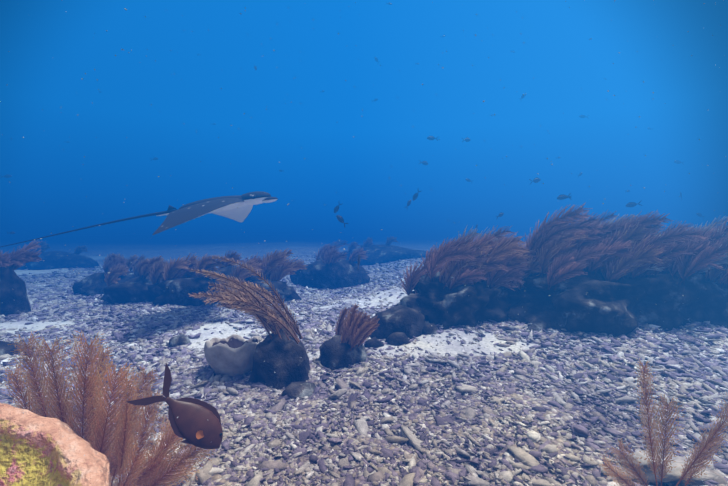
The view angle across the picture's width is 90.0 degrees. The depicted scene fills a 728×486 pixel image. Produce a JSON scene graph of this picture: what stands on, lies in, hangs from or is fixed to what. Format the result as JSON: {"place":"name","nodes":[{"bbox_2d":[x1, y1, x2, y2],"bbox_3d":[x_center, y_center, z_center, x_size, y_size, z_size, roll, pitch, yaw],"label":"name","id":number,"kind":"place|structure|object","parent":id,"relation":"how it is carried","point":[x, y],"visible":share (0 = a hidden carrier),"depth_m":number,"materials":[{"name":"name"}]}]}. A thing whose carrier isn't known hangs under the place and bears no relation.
{"place":"outdoors","nodes":[
{"label":"outdoors","id":0,"kind":"place"},
{"bbox_2d":[1,191,277,246],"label":"eagle ray","id":1,"kind":"object","parent":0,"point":[225,206],"visible":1,"depth_m":2.94},
{"bbox_2d":[126,363,222,448],"bbox_3d":[-0.473,0.451,0.960,0.121,0.260,0.040,-50,9,-36],"label":"fish","id":2,"kind":"object","parent":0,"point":[196,422],"visible":1,"depth_m":0.96,"materials":[{"name":"brown"}]},
{"bbox_2d":[0,2,703,269],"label":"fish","id":3,"kind":"object","parent":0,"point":[535,180],"visible":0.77,"depth_m":5.06},
{"bbox_2d":[0,229,727,485],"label":"seabed","id":4,"kind":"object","parent":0,"point":[176,244],"depth_m":2.29,"materials":[{"name":"beige sand"}]},
{"bbox_2d":[0,403,110,485],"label":"rock","id":5,"kind":"object","parent":4,"relation":"on","point":[37,450],"visible":1,"depth_m":0.86,"materials":[{"name":"pink stone"}]},
{"bbox_2d":[0,250,727,485],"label":"rubble rocks","id":6,"kind":"object","parent":4,"relation":"on","point":[384,463],"visible":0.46,"depth_m":1.66,"materials":[{"name":"grey gravel"}]},
{"bbox_2d":[204,334,263,375],"bbox_3d":[-0.693,0.602,1.974,0.326,0.214,0.323,0,3,-2],"label":"sponge","id":7,"kind":"object","parent":6,"relation":"on","point":[233,355],"visible":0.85,"depth_m":1.85},
{"bbox_2d":[0,244,727,398],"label":"rocks","id":8,"kind":"object","parent":4,"relation":"on","point":[608,308],"visible":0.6,"depth_m":2.37,"materials":[{"name":"grey stone"}]},
{"bbox_2d":[189,255,302,343],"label":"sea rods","id":9,"kind":"object","parent":8,"relation":"on","point":[248,301],"visible":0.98,"depth_m":1.81,"materials":[{"name":"brown plant"}]},
{"bbox_2d":[0,202,727,294],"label":"red soft coral plumes","id":10,"kind":"object","parent":8,"relation":"on","point":[692,252],"visible":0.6,"depth_m":2.42,"materials":[{"name":"red plant"}]},
{"bbox_2d":[30,215,727,350],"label":"brown soft coral plumes","id":11,"kind":"object","parent":8,"relation":"on","point":[353,329],"visible":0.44,"depth_m":2.49,"materials":[{"name":"brown plant"}]},
{"bbox_2d":[455,214,727,278],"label":"pale soft coral plumes","id":12,"kind":"object","parent":8,"relation":"on","point":[724,260],"visible":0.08,"depth_m":2.43,"materials":[{"name":"brown plant"}]},
{"bbox_2d":[615,451,719,485],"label":"rock","id":13,"kind":"object","parent":4,"relation":"on","point":[673,475],"visible":0.33,"depth_m":1.05,"materials":[{"name":"grey stone"}]},
{"bbox_2d":[0,0,727,229],"label":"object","id":14,"kind":"structure","parent":0,"point":[51,45],"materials":[{"name":"blue liquid"}]},
{"bbox_2d":[4,0,727,484],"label":"marine snow particles","id":15,"kind":"object","parent":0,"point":[340,232],"visible":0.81,"depth_m":0.65,"materials":[{"name":"white"}]}
]}

